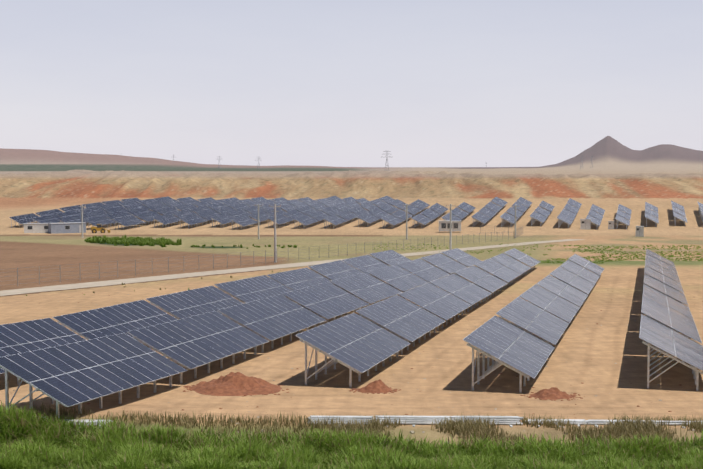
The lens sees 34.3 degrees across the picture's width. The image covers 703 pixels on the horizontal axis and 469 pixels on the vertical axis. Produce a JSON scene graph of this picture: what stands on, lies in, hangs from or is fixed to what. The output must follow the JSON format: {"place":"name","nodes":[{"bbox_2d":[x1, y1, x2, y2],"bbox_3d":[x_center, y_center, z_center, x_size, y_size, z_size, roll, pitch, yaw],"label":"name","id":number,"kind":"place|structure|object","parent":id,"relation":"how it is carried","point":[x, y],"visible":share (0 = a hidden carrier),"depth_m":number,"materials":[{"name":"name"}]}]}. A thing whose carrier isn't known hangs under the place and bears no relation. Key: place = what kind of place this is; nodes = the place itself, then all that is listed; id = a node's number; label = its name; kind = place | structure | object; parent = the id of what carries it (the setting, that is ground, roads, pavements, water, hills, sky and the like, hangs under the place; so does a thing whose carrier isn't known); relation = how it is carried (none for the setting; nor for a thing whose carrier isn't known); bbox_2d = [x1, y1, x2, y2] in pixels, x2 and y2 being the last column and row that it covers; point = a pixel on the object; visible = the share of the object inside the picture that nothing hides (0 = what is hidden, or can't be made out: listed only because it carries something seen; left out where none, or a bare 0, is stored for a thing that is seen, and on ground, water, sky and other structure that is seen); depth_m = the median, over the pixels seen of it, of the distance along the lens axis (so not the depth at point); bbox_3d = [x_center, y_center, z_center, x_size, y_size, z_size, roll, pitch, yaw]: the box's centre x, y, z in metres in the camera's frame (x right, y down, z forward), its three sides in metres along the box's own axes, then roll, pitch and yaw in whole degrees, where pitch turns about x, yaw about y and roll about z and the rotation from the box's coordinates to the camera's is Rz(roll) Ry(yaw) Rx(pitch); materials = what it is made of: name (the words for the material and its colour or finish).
{"place":"outdoors","nodes":[
{"label":"outdoors","id":0,"kind":"place"},
{"bbox_2d":[0,231,512,285],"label":"fence","id":1,"kind":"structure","parent":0,"point":[227,259],"depth_m":153.20,"materials":[{"name":"beige metal"}]},
{"bbox_2d":[0,239,583,295],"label":"access road","id":2,"kind":"structure","parent":0,"point":[78,285],"depth_m":141.38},
{"bbox_2d":[0,136,702,446],"bbox_3d":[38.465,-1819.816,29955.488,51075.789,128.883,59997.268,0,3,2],"label":"ground","id":3,"kind":"structure","parent":0,"point":[661,177],"depth_m":170.34,"materials":[{"name":"beige soil"}]},
{"bbox_2d":[24,222,85,233],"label":"site cabin","id":4,"kind":"object","parent":3,"relation":"on","point":[69,227],"depth_m":281.72,"materials":[{"name":"white metal"}]},
{"bbox_2d":[78,205,85,237],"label":"utility pole","id":5,"kind":"object","parent":3,"relation":"on","point":[81,206],"visible":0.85,"depth_m":261.40,"materials":[{"name":"concrete"}]},
{"bbox_2d":[62,419,112,427],"bbox_3d":[-11.202,7.835,47.478,2.447,0.280,1.200,0,3,-6],"label":"guardrail","id":6,"kind":"object","parent":3,"relation":"on","point":[86,421],"visible":0.15,"depth_m":47.42,"materials":[{"name":"grey metal"}]},
{"bbox_2d":[91,224,109,232],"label":"wheel loader","id":7,"kind":"object","parent":3,"relation":"on","point":[96,229],"visible":0.96,"depth_m":282.21,"materials":[{"name":"yellow metal"}]},
{"bbox_2d":[190,372,281,395],"bbox_3d":[-5.928,7.462,57.808,5.004,0.995,4.188,0,3,2],"label":"spoil heap","id":8,"kind":"object","parent":3,"relation":"on","point":[235,384],"visible":0.98,"depth_m":57.10,"materials":[{"name":"soil"}]},
{"bbox_2d":[254,204,261,238],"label":"utility pole","id":9,"kind":"object","parent":3,"relation":"on","point":[258,205],"visible":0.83,"depth_m":254.46,"materials":[{"name":"concrete"}]},
{"bbox_2d":[269,204,280,262],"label":"utility pole","id":10,"kind":"object","parent":3,"relation":"on","point":[275,245],"visible":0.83,"depth_m":167.22,"materials":[{"name":"concrete"}]},
{"bbox_2d":[308,415,373,424],"bbox_3d":[-0.460,7.888,48.377,2.843,0.352,1.200,0,3,2],"label":"pipe stack","id":11,"kind":"object","parent":3,"relation":"on","point":[344,418],"visible":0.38,"depth_m":48.23,"materials":[{"name":"grey metal"}]},
{"bbox_2d":[0,248,702,416],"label":"solar panels","id":12,"kind":"object","parent":3,"relation":"on","point":[58,363],"visible":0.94,"depth_m":71.78,"materials":[{"name":"blue glass"}]},
{"bbox_2d":[0,401,702,468],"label":"reed grass","id":13,"kind":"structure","parent":3,"relation":"on","point":[31,439],"depth_m":44.87,"materials":[{"name":"green plant"}]},
{"bbox_2d":[0,290,702,442],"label":"stones","id":14,"kind":"object","parent":3,"relation":"on","point":[391,391],"visible":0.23,"depth_m":56.58,"materials":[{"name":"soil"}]},
{"bbox_2d":[9,196,702,229],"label":"solar panels","id":15,"kind":"object","parent":3,"relation":"on","point":[335,210],"visible":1,"depth_m":320.39,"materials":[{"name":"blue glass"}]},
{"bbox_2d":[26,234,702,295],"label":"shrubs","id":16,"kind":"object","parent":3,"relation":"on","point":[139,241],"depth_m":219.09,"materials":[{"name":"green plant"}]},
{"bbox_2d":[358,379,391,392],"bbox_3d":[1.173,7.622,57.504,1.878,0.618,1.562,0,3,2],"label":"spoil heap","id":17,"kind":"object","parent":3,"relation":"on","point":[378,386],"visible":0.96,"depth_m":57.14,"materials":[{"name":"soil"}]},
{"bbox_2d":[383,150,390,170],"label":"pylon","id":18,"kind":"object","parent":3,"relation":"on","point":[386,151],"visible":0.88,"depth_m":1693.81,"materials":[{"name":"silver metal"}]},
{"bbox_2d":[403,204,410,239],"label":"utility pole","id":19,"kind":"object","parent":3,"relation":"on","point":[406,205],"visible":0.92,"depth_m":252.82,"materials":[{"name":"concrete"}]},
{"bbox_2d":[374,415,452,426],"bbox_3d":[2.635,7.888,48.385,3.362,0.353,1.200,0,3,2],"label":"pipe stack","id":20,"kind":"object","parent":3,"relation":"on","point":[413,420],"visible":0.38,"depth_m":48.22,"materials":[{"name":"grey metal"}]},
{"bbox_2d":[439,221,461,230],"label":"inverter station","id":21,"kind":"object","parent":3,"relation":"on","point":[445,225],"visible":0.94,"depth_m":283.76,"materials":[{"name":"grey"}]},
{"bbox_2d":[449,204,451,249],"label":"utility pole","id":22,"kind":"object","parent":3,"relation":"on","point":[450,243],"visible":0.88,"depth_m":203.78,"materials":[{"name":"concrete"}]},
{"bbox_2d":[449,416,522,426],"bbox_3d":[5.699,7.891,48.343,3.151,0.353,1.200,0,3,2],"label":"pipe stack","id":23,"kind":"object","parent":3,"relation":"on","point":[510,421],"visible":0.71,"depth_m":48.18,"materials":[{"name":"grey metal"}]},
{"bbox_2d":[480,225,522,236],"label":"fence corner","id":24,"kind":"object","parent":3,"relation":"on","point":[494,232],"visible":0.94,"depth_m":280.48,"materials":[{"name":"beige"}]},
{"bbox_2d":[512,205,519,237],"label":"utility pole","id":25,"kind":"object","parent":3,"relation":"on","point":[515,206],"visible":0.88,"depth_m":261.75,"materials":[{"name":"concrete"}]},
{"bbox_2d":[530,387,572,399],"bbox_3d":[9.756,7.730,55.778,2.270,0.516,1.867,0,3,2],"label":"spoil heap","id":26,"kind":"object","parent":3,"relation":"on","point":[552,393],"visible":0.92,"depth_m":55.42,"materials":[{"name":"soil"}]},
{"bbox_2d":[525,419,588,426],"bbox_3d":[8.729,7.965,48.334,2.662,0.206,1.200,0,3,2],"label":"pipe stack","id":27,"kind":"object","parent":3,"relation":"on","point":[579,421],"visible":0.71,"depth_m":48.16,"materials":[{"name":"grey metal"}]},
{"bbox_2d":[580,219,590,229],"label":"transformer kiosk","id":28,"kind":"object","parent":3,"relation":"on","point":[585,224],"visible":0.9,"depth_m":293.93,"materials":[{"name":"concrete"}]},
{"bbox_2d":[608,221,613,228],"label":"transformer kiosk","id":29,"kind":"object","parent":3,"relation":"on","point":[610,224],"visible":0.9,"depth_m":294.72,"materials":[{"name":"concrete"}]},
{"bbox_2d":[585,420,644,427],"bbox_3d":[11.146,7.969,48.269,2.581,0.206,1.200,0,3,2],"label":"pipe stack","id":30,"kind":"object","parent":3,"relation":"on","point":[596,422],"visible":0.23,"depth_m":48.16,"materials":[{"name":"grey metal"}]},
{"bbox_2d":[635,226,643,236],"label":"transformer kiosk","id":31,"kind":"object","parent":3,"relation":"on","point":[639,231],"visible":0.88,"depth_m":266.93,"materials":[{"name":"concrete"}]},
{"bbox_2d":[644,420,701,427],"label":"guardrail","id":32,"kind":"object","parent":3,"relation":"on","point":[676,422],"visible":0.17,"depth_m":48.04,"materials":[{"name":"grey metal"}]},
{"bbox_2d":[0,0,702,166],"label":"sky","id":33,"kind":"structure","parent":0,"point":[333,83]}
]}

